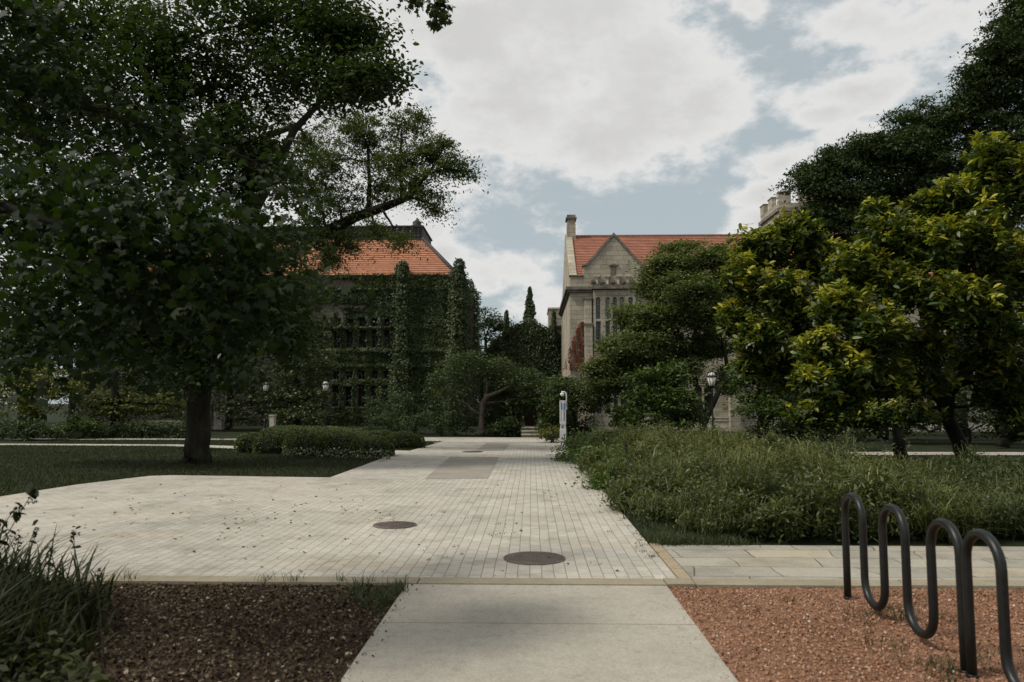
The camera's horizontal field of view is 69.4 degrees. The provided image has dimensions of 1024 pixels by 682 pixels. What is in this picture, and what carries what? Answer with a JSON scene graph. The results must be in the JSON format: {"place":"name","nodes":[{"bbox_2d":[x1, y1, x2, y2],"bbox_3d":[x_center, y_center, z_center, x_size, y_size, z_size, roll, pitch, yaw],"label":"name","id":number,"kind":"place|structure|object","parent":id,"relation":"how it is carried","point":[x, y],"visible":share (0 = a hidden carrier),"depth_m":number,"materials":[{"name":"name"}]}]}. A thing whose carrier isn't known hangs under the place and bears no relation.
{"place":"outdoors","nodes":[
{"label":"outdoors","id":0,"kind":"place"},
{"bbox_2d":[0,438,235,439],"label":"path","id":1,"kind":"structure","parent":0,"point":[106,438],"depth_m":35.74,"materials":[{"name":"concrete"}]},
{"bbox_2d":[0,437,440,495],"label":"lawn grass","id":2,"kind":"structure","parent":0,"point":[36,454],"depth_m":21.68,"materials":[{"name":"green plant"}]},
{"bbox_2d":[0,0,382,439],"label":"maple tree","id":3,"kind":"object","parent":2,"relation":"on","point":[111,239],"visible":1,"depth_m":5.44,"materials":[{"name":"green plant"}]},
{"bbox_2d":[0,437,675,579],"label":"plaza","id":4,"kind":"structure","parent":0,"point":[574,528],"depth_m":10.90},
{"bbox_2d":[6,482,636,571],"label":"fallen leaves","id":5,"kind":"object","parent":4,"relation":"on","point":[520,530],"visible":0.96,"depth_m":10.83,"materials":[{"name":"brown plant"}]},
{"bbox_2d":[373,521,416,528],"bbox_3d":[-1.686,2.644,10.648,0.627,0.017,0.627,0,-5,1],"label":"manhole cover","id":6,"kind":"object","parent":4,"relation":"on","point":[395,524],"visible":1,"depth_m":10.63,"materials":[{"name":"metal"}]},
{"bbox_2d":[247,464,662,564],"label":"paver weeds","id":7,"kind":"object","parent":4,"relation":"on","point":[562,505],"visible":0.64,"depth_m":9.95,"materials":[{"name":"green plant"}]},
{"bbox_2d":[425,457,498,478],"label":"grey slab","id":8,"kind":"structure","parent":4,"relation":"on","point":[462,467],"depth_m":19.89,"materials":[{"name":"grey concrete"}]},
{"bbox_2d":[476,443,509,450],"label":"grey slab","id":9,"kind":"structure","parent":4,"relation":"on","point":[494,447],"depth_m":29.35,"materials":[{"name":"grey concrete"}]},
{"bbox_2d":[433,442,559,442],"bbox_3d":[-0.609,4.548,33.162,5.860,0.001,0.400,0,-5,1],"label":"paved band","id":10,"kind":"object","parent":4,"relation":"on","point":[496,442],"visible":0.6,"depth_m":33.12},
{"bbox_2d":[503,551,564,564],"bbox_3d":[0.253,2.452,8.369,0.700,0.017,0.700,0,-5,1],"label":"manhole cover","id":11,"kind":"object","parent":4,"relation":"on","point":[534,558],"visible":1,"depth_m":8.32,"materials":[{"name":"metal"}]},
{"bbox_2d":[560,391,566,445],"bbox_3d":[2.131,3.215,30.587,0.308,2.273,0.262,0,-5,1],"label":"emergency phone","id":12,"kind":"object","parent":4,"relation":"on","point":[563,405],"visible":0.98,"depth_m":30.48,"materials":[{"name":"white paint"}]},
{"bbox_2d":[397,0,455,33],"bbox_3d":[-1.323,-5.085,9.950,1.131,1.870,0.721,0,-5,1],"label":"maple tree","id":13,"kind":"object","parent":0,"point":[440,13],"visible":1,"depth_m":9.92,"materials":[{"name":"green plant"}]},
{"bbox_2d":[0,404,1023,575],"bbox_3d":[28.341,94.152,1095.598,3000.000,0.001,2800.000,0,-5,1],"label":"ground","id":14,"kind":"structure","parent":0,"point":[939,442],"depth_m":25.20,"materials":[{"name":"green plant"}]},
{"bbox_2d":[0,410,71,440],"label":"bush","id":15,"kind":"object","parent":14,"relation":"on","point":[29,431],"visible":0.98,"depth_m":35.41,"materials":[{"name":"green plant"}]},
{"bbox_2d":[0,330,76,413],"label":"broadleaf tree","id":16,"kind":"object","parent":14,"relation":"on","point":[51,391],"visible":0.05,"depth_m":64.92,"materials":[{"name":"green plant"}]},
{"bbox_2d":[0,262,102,431],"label":"broadleaf tree","id":17,"kind":"object","parent":14,"relation":"on","point":[24,377],"visible":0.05,"depth_m":45.38,"materials":[{"name":"green plant"}]},
{"bbox_2d":[0,356,107,437],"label":"tree","id":18,"kind":"object","parent":14,"relation":"on","point":[58,394],"visible":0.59,"depth_m":37.69,"materials":[{"name":"green plant"}]},
{"bbox_2d":[39,409,120,439],"bbox_3d":[-21.376,4.264,36.817,2.791,1.717,3.762,-2,-5,25],"label":"bush","id":19,"kind":"object","parent":14,"relation":"on","point":[92,427],"visible":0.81,"depth_m":36.54,"materials":[{"name":"green plant"}]},
{"bbox_2d":[51,277,187,430],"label":"broadleaf tree","id":20,"kind":"object","parent":14,"relation":"on","point":[124,370],"visible":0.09,"depth_m":46.80,"materials":[{"name":"green plant"}]},
{"bbox_2d":[64,354,187,435],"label":"tree","id":21,"kind":"object","parent":14,"relation":"on","point":[113,403],"visible":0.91,"depth_m":40.48,"materials":[{"name":"green plant"}]},
{"bbox_2d":[0,181,278,424],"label":"broadleaf tree","id":22,"kind":"object","parent":14,"relation":"on","point":[71,408],"visible":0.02,"depth_m":56.49,"materials":[{"name":"green plant"}]},
{"bbox_2d":[97,418,185,437],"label":"bush","id":23,"kind":"object","parent":14,"relation":"on","point":[164,431],"visible":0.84,"depth_m":37.98,"materials":[{"name":"green plant"}]},
{"bbox_2d":[12,581,400,681],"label":"mulch bed","id":24,"kind":"object","parent":14,"relation":"on","point":[325,649],"depth_m":5.60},
{"bbox_2d":[0,502,24,533],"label":"flower stalk","id":25,"kind":"object","parent":24,"relation":"on","point":[4,522],"visible":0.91,"depth_m":4.91,"materials":[{"name":"green plant"}]},
{"bbox_2d":[9,534,23,627],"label":"flower stalk","id":26,"kind":"object","parent":24,"relation":"on","point":[15,563],"visible":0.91,"depth_m":5.17,"materials":[{"name":"green plant"}]},
{"bbox_2d":[0,482,38,547],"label":"flower stalk","id":27,"kind":"object","parent":24,"relation":"on","point":[29,490],"visible":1,"depth_m":4.91,"materials":[{"name":"green plant"}]},
{"bbox_2d":[12,519,38,609],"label":"flower stalk","id":28,"kind":"object","parent":24,"relation":"on","point":[34,534],"visible":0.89,"depth_m":5.28,"materials":[{"name":"green plant"}]},
{"bbox_2d":[26,540,57,661],"bbox_3d":[-3.220,1.776,5.060,0.167,0.812,0.076,0,-5,1],"label":"flower stalk","id":29,"kind":"object","parent":24,"relation":"on","point":[31,602],"visible":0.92,"depth_m":5.06,"materials":[{"name":"green plant"}]},
{"bbox_2d":[0,630,114,681],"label":"ground cover","id":30,"kind":"object","parent":24,"relation":"on","point":[94,674],"visible":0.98,"depth_m":4.49,"materials":[{"name":"green plant"}]},
{"bbox_2d":[0,517,146,681],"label":"daylily clump","id":31,"kind":"object","parent":24,"relation":"on","point":[54,610],"visible":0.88,"depth_m":5.61,"materials":[{"name":"green plant"}]},
{"bbox_2d":[70,526,82,637],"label":"flower stalk","id":32,"kind":"object","parent":24,"relation":"on","point":[72,537],"visible":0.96,"depth_m":5.36,"materials":[{"name":"green plant"}]},
{"bbox_2d":[91,568,106,667],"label":"flower stalk","id":33,"kind":"object","parent":24,"relation":"on","point":[101,595],"visible":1,"depth_m":4.94,"materials":[{"name":"green plant"}]},
{"bbox_2d":[111,568,410,614],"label":"kerb weeds","id":34,"kind":"object","parent":24,"relation":"on","point":[384,593],"visible":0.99,"depth_m":6.75,"materials":[{"name":"green plant"}]},
{"bbox_2d":[0,0,427,463],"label":"maple tree","id":35,"kind":"object","parent":14,"relation":"on","point":[344,37],"visible":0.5,"depth_m":20.63,"materials":[{"name":"green plant"}]},
{"bbox_2d":[213,411,224,429],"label":"stone block","id":36,"kind":"structure","parent":14,"relation":"on","point":[215,426],"depth_m":50.26,"materials":[{"name":"stone"}]},
{"bbox_2d":[154,254,318,428],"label":"broadleaf tree","id":37,"kind":"object","parent":14,"relation":"on","point":[230,393],"visible":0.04,"depth_m":49.23,"materials":[{"name":"green plant"}]},
{"bbox_2d":[262,382,269,430],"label":"street lamp","id":38,"kind":"object","parent":14,"relation":"on","point":[266,387],"visible":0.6,"depth_m":46.18,"materials":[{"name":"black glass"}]},
{"bbox_2d":[269,415,276,426],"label":"stone block","id":39,"kind":"structure","parent":14,"relation":"on","point":[272,420],"depth_m":44.15,"materials":[{"name":"stone"}]},
{"bbox_2d":[76,218,474,425],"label":"ivy hall","id":40,"kind":"structure","parent":14,"relation":"on","point":[437,262],"depth_m":58.94,"materials":[{"name":"stone"}]},
{"bbox_2d":[76,258,482,426],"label":"wall ivy","id":41,"kind":"object","parent":40,"relation":"attached to","point":[426,344],"depth_m":58.11,"materials":[{"name":"green plant"}]},
{"bbox_2d":[332,384,339,406],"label":"window","id":42,"kind":"structure","parent":40,"relation":"in","point":[335,389],"depth_m":58.57,"materials":[{"name":"glass"}]},
{"bbox_2d":[333,330,340,347],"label":"window","id":43,"kind":"structure","parent":40,"relation":"in","point":[336,335],"depth_m":58.93,"materials":[{"name":"glass"}]},
{"bbox_2d":[345,386,351,406],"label":"window","id":44,"kind":"structure","parent":40,"relation":"in","point":[348,389],"depth_m":58.54,"materials":[{"name":"glass"}]},
{"bbox_2d":[346,330,352,347],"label":"window","id":45,"kind":"structure","parent":40,"relation":"in","point":[349,339],"depth_m":58.92,"materials":[{"name":"glass"}]},
{"bbox_2d":[357,384,364,406],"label":"window","id":46,"kind":"structure","parent":40,"relation":"in","point":[360,391],"depth_m":58.52,"materials":[{"name":"glass"}]},
{"bbox_2d":[358,330,365,347],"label":"window","id":47,"kind":"structure","parent":40,"relation":"in","point":[361,341],"depth_m":58.90,"materials":[{"name":"glass"}]},
{"bbox_2d":[284,273,450,287],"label":"parapet ivy","id":48,"kind":"object","parent":40,"relation":"attached to","point":[393,280],"visible":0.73,"depth_m":58.60,"materials":[{"name":"green plant"}]},
{"bbox_2d":[370,385,377,406],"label":"window","id":49,"kind":"structure","parent":40,"relation":"in","point":[372,393],"depth_m":58.50,"materials":[{"name":"glass"}]},
{"bbox_2d":[371,330,378,347],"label":"window","id":50,"kind":"structure","parent":40,"relation":"in","point":[375,338],"depth_m":58.86,"materials":[{"name":"glass"}]},
{"bbox_2d":[383,384,388,403],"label":"window","id":51,"kind":"structure","parent":40,"relation":"in","point":[384,387],"depth_m":58.47,"materials":[{"name":"glass"}]},
{"bbox_2d":[384,330,389,347],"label":"window","id":52,"kind":"structure","parent":40,"relation":"in","point":[386,333],"depth_m":58.85,"materials":[{"name":"glass"}]},
{"bbox_2d":[210,305,347,428],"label":"dogwood tree","id":53,"kind":"object","parent":14,"relation":"on","point":[299,410],"visible":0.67,"depth_m":47.05,"materials":[{"name":"green plant"}]},
{"bbox_2d":[233,425,394,456],"bbox_3d":[-8.026,3.752,28.886,5.296,0.931,11.364,2,-5,-18],"label":"clipped hedge","id":54,"kind":"object","parent":14,"relation":"on","point":[275,440],"visible":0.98,"depth_m":25.20,"materials":[{"name":"green plant"}]},
{"bbox_2d":[322,380,329,427],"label":"street lamp","id":55,"kind":"object","parent":14,"relation":"on","point":[325,384],"visible":0.94,"depth_m":46.10,"materials":[{"name":"black metal"}]},
{"bbox_2d":[282,447,390,459],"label":"bedding plants","id":56,"kind":"object","parent":14,"relation":"on","point":[352,452],"visible":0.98,"depth_m":23.76,"materials":[{"name":"green plant"}]},
{"bbox_2d":[224,90,489,320],"bbox_3d":[-6.898,-3.065,27.962,12.663,14.339,4.178,-2,-5,24],"label":"locust tree","id":57,"kind":"object","parent":14,"relation":"on","point":[357,131],"visible":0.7,"depth_m":27.27,"materials":[{"name":"green plant"}]},
{"bbox_2d":[332,427,425,447],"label":"clipped hedge","id":58,"kind":"object","parent":14,"relation":"on","point":[398,439],"visible":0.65,"depth_m":29.23,"materials":[{"name":"green plant"}]},
{"bbox_2d":[356,386,478,435],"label":"bush","id":59,"kind":"object","parent":14,"relation":"on","point":[399,425],"visible":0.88,"depth_m":42.45,"materials":[{"name":"green plant"}]},
{"bbox_2d":[420,349,551,435],"bbox_3d":[-1.222,2.804,40.279,7.848,4.677,5.050,0,-5,1],"label":"crabapple tree","id":60,"kind":"object","parent":14,"relation":"on","point":[517,375],"visible":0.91,"depth_m":39.84,"materials":[{"name":"green plant"}]},
{"bbox_2d":[475,306,516,407],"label":"broadleaf tree","id":61,"kind":"object","parent":14,"relation":"on","point":[491,321],"visible":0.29,"depth_m":85.24,"materials":[{"name":"green plant"}]},
{"bbox_2d":[480,403,531,436],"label":"bush","id":62,"kind":"object","parent":14,"relation":"on","point":[508,425],"visible":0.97,"depth_m":39.19,"materials":[{"name":"green plant"}]},
{"bbox_2d":[482,310,560,388],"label":"gatehouse","id":63,"kind":"object","parent":14,"relation":"on","point":[516,347],"visible":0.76,"depth_m":64.11,"materials":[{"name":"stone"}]},
{"bbox_2d":[479,286,561,412],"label":"gate ivy","id":64,"kind":"object","parent":63,"relation":"attached to","point":[508,333],"visible":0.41,"depth_m":63.82,"materials":[{"name":"green plant"}]},
{"bbox_2d":[521,426,539,436],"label":"entrance steps","id":65,"kind":"structure","parent":14,"relation":"on","point":[527,432],"depth_m":38.61,"materials":[{"name":"stone"}]},
{"bbox_2d":[486,381,575,434],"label":"oak doorway","id":66,"kind":"structure","parent":14,"relation":"on","point":[530,420],"depth_m":41.31,"materials":[{"name":"wood"}]},
{"bbox_2d":[483,373,577,433],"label":"porch ivy","id":67,"kind":"object","parent":66,"relation":"attached to","point":[497,411],"visible":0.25,"depth_m":41.08,"materials":[{"name":"green plant"}]},
{"bbox_2d":[524,392,537,425],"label":"door","id":68,"kind":"structure","parent":66,"relation":"in","point":[530,420],"depth_m":41.32,"materials":[{"name":"brown wood"}]},
{"bbox_2d":[43,575,1023,589],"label":"kerb","id":69,"kind":"structure","parent":14,"relation":"on","point":[667,582],"depth_m":7.23,"materials":[{"name":"concrete"}]},
{"bbox_2d":[531,423,569,442],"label":"garden shrub","id":70,"kind":"object","parent":14,"relation":"on","point":[550,432],"visible":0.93,"depth_m":33.14,"materials":[{"name":"green plant"}]},
{"bbox_2d":[531,410,601,435],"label":"bush","id":71,"kind":"object","parent":14,"relation":"on","point":[547,419],"visible":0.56,"depth_m":38.50,"materials":[{"name":"green plant"}]},
{"bbox_2d":[522,374,624,437],"bbox_3d":[3.397,3.152,37.791,5.748,3.541,3.858,0,-5,1],"label":"tree","id":72,"kind":"object","parent":14,"relation":"on","point":[576,396],"visible":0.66,"depth_m":37.36,"materials":[{"name":"green plant"}]},
{"bbox_2d":[549,425,613,463],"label":"garden shrub","id":73,"kind":"object","parent":14,"relation":"on","point":[564,457],"visible":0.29,"depth_m":24.48,"materials":[{"name":"green plant"}]},
{"bbox_2d":[557,429,647,469],"bbox_3d":[2.950,3.316,21.214,2.206,1.574,5.079,-2,-5,26],"label":"garden shrub","id":74,"kind":"object","parent":14,"relation":"on","point":[603,438],"visible":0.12,"depth_m":20.57,"materials":[{"name":"green plant"}]},
{"bbox_2d":[564,440,666,492],"bbox_3d":[2.298,2.828,16.140,2.227,1.297,3.515,-3,-6,34],"label":"garden shrub","id":75,"kind":"object","parent":14,"relation":"on","point":[596,482],"visible":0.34,"depth_m":15.48,"materials":[{"name":"green plant"}]},
{"bbox_2d":[602,353,715,434],"bbox_3d":[5.436,2.216,27.321,4.322,3.640,3.220,0,-5,1],"label":"shrub","id":76,"kind":"object","parent":14,"relation":"on","point":[669,379],"visible":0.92,"depth_m":27.37,"materials":[{"name":"green plant"}]},
{"bbox_2d":[569,235,751,432],"bbox_3d":[7.508,-0.347,35.689,9.543,10.170,5.657,0,-5,1],"label":"pagoda tree","id":77,"kind":"object","parent":14,"relation":"on","point":[683,283],"visible":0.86,"depth_m":35.02,"materials":[{"name":"green plant"}]},
{"bbox_2d":[649,543,691,578],"bbox_3d":[1.752,2.474,8.291,0.123,0.062,1.877,0,-5,1],"label":"edging strip","id":78,"kind":"object","parent":14,"relation":"on","point":[673,565],"visible":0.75,"depth_m":8.13,"materials":[{"name":"stone"}]},
{"bbox_2d":[706,370,717,426],"bbox_3d":[8.852,2.894,32.655,0.510,3.260,0.510,0,-5,1],"label":"street lamp","id":79,"kind":"object","parent":14,"relation":"on","point":[711,376],"visible":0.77,"depth_m":32.62,"materials":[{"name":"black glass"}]},
{"bbox_2d":[716,339,808,441],"bbox_3d":[10.396,1.858,28.512,5.015,4.585,3.214,0,-5,1],"label":"tree","id":80,"kind":"object","parent":14,"relation":"on","point":[765,402],"visible":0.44,"depth_m":28.29,"materials":[{"name":"green plant"}]},
{"bbox_2d":[558,215,1023,431],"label":"stone hall","id":81,"kind":"structure","parent":14,"relation":"on","point":[595,274],"depth_m":48.26,"materials":[{"name":"stone"}]},
{"bbox_2d":[563,321,596,374],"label":"red vine","id":82,"kind":"object","parent":81,"relation":"attached to","point":[580,349],"visible":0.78,"depth_m":47.87,"materials":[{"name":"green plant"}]},
{"bbox_2d":[596,297,600,318],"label":"window","id":83,"kind":"structure","parent":81,"relation":"in","point":[598,299],"depth_m":47.92,"materials":[{"name":"grey glass"}]},
{"bbox_2d":[596,321,600,343],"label":"window","id":84,"kind":"structure","parent":81,"relation":"in","point":[598,323],"depth_m":47.81,"materials":[{"name":"grey glass"}]},
{"bbox_2d":[605,297,609,318],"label":"window","id":85,"kind":"structure","parent":81,"relation":"in","point":[607,299],"depth_m":47.92,"materials":[{"name":"grey glass"}]},
{"bbox_2d":[704,385,713,415],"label":"window","id":86,"kind":"structure","parent":81,"relation":"in","point":[708,398],"depth_m":47.75,"materials":[{"name":"grey glass"}]},
{"bbox_2d":[559,421,1023,543],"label":"meadow plants","id":87,"kind":"object","parent":14,"relation":"on","point":[969,526],"visible":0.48,"depth_m":10.62,"materials":[{"name":"green plant"}]},
{"bbox_2d":[569,416,1023,529],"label":"meadow seed tops","id":88,"kind":"object","parent":87,"relation":"on","point":[825,464],"visible":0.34,"depth_m":11.53,"materials":[{"name":"green plant"}]},
{"bbox_2d":[711,206,908,459],"bbox_3d":[8.905,-0.290,22.931,5.857,7.931,3.036,2,-5,-27],"label":"magnolia tree","id":89,"kind":"object","parent":14,"relation":"on","point":[761,340],"visible":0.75,"depth_m":22.31,"materials":[{"name":"green plant"}]},
{"bbox_2d":[744,410,884,448],"bbox_3d":[11.159,3.245,27.395,5.222,1.582,2.435,0,-5,1],"label":"bush","id":90,"kind":"object","parent":14,"relation":"on","point":[784,429],"visible":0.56,"depth_m":27.31,"materials":[{"name":"green plant"}]},
{"bbox_2d":[668,586,1023,681],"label":"gravel bed","id":91,"kind":"object","parent":14,"relation":"on","point":[732,664],"visible":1,"depth_m":5.63,"materials":[{"name":"brown gravel"}]},
{"bbox_2d":[779,596,999,681],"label":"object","id":92,"kind":"object","parent":91,"relation":"on","point":[949,669],"visible":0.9,"depth_m":5.17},
{"bbox_2d":[841,492,965,673],"bbox_3d":[3.002,1.788,5.800,0.072,1.012,1.922,0,-5,2],"label":"bike rack","id":93,"kind":"object","parent":91,"relation":"on","point":[934,527],"visible":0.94,"depth_m":5.61,"materials":[{"name":"metal"}]},
{"bbox_2d":[961,528,1020,681],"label":"bike rack","id":94,"kind":"object","parent":91,"relation":"on","point":[971,537],"visible":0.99,"depth_m":4.57,"materials":[{"name":"metal"}]},
{"bbox_2d":[756,361,1023,439],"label":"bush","id":95,"kind":"object","parent":14,"relation":"on","point":[886,433],"visible":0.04,"depth_m":35.05,"materials":[{"name":"green plant"}]},
{"bbox_2d":[768,0,1023,436],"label":"locust tree","id":96,"kind":"object","parent":14,"relation":"on","point":[919,152],"visible":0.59,"depth_m":36.69,"materials":[{"name":"green plant"}]},
{"bbox_2d":[779,130,1023,458],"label":"magnolia tree","id":97,"kind":"object","parent":14,"relation":"on","point":[979,303],"visible":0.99,"depth_m":18.33,"materials":[{"name":"green plant"}]},
{"bbox_2d":[839,303,1023,447],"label":"broadleaf tree","id":98,"kind":"object","parent":14,"relation":"on","point":[999,441],"visible":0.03,"depth_m":29.39,"materials":[{"name":"green plant"}]},
{"bbox_2d":[880,401,1014,442],"bbox_3d":[19.468,3.454,32.245,8.006,1.970,2.510,0,-5,1],"label":"bush","id":99,"kind":"object","parent":14,"relation":"on","point":[971,418],"visible":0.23,"depth_m":32.13,"materials":[{"name":"green plant"}]},
{"bbox_2d":[0,0,1023,403],"label":"sky","id":100,"kind":"structure","parent":0,"point":[622,117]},
{"bbox_2d":[341,584,737,681],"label":"sidewalk","id":101,"kind":"structure","parent":0,"point":[529,633],"depth_m":5.51,"materials":[{"name":"concrete"}]},
{"bbox_2d":[337,584,433,681],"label":"mulch spill","id":102,"kind":"object","parent":101,"relation":"on","point":[372,634],"visible":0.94,"depth_m":5.53,"materials":[{"name":"brown wood"}]},
{"bbox_2d":[547,307,561,333],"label":"stone wing","id":103,"kind":"structure","parent":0,"point":[558,319],"depth_m":72.34,"materials":[{"name":"beige stone"}]},
{"bbox_2d":[607,491,759,546],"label":"verge grass","id":104,"kind":"structure","parent":0,"point":[661,537],"depth_m":9.40,"materials":[{"name":"green plant"}]},
{"bbox_2d":[758,191,836,233],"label":"stone tower","id":105,"kind":"structure","parent":0,"point":[769,211],"depth_m":71.66,"materials":[{"name":"stone"}]},
{"bbox_2d":[662,545,1023,579],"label":"flagstone path","id":106,"kind":"structure","parent":0,"point":[762,562],"depth_m":8.15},
{"bbox_2d":[836,452,1023,454],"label":"path","id":107,"kind":"structure","parent":0,"point":[948,453],"depth_m":25.76,"materials":[{"name":"concrete"}]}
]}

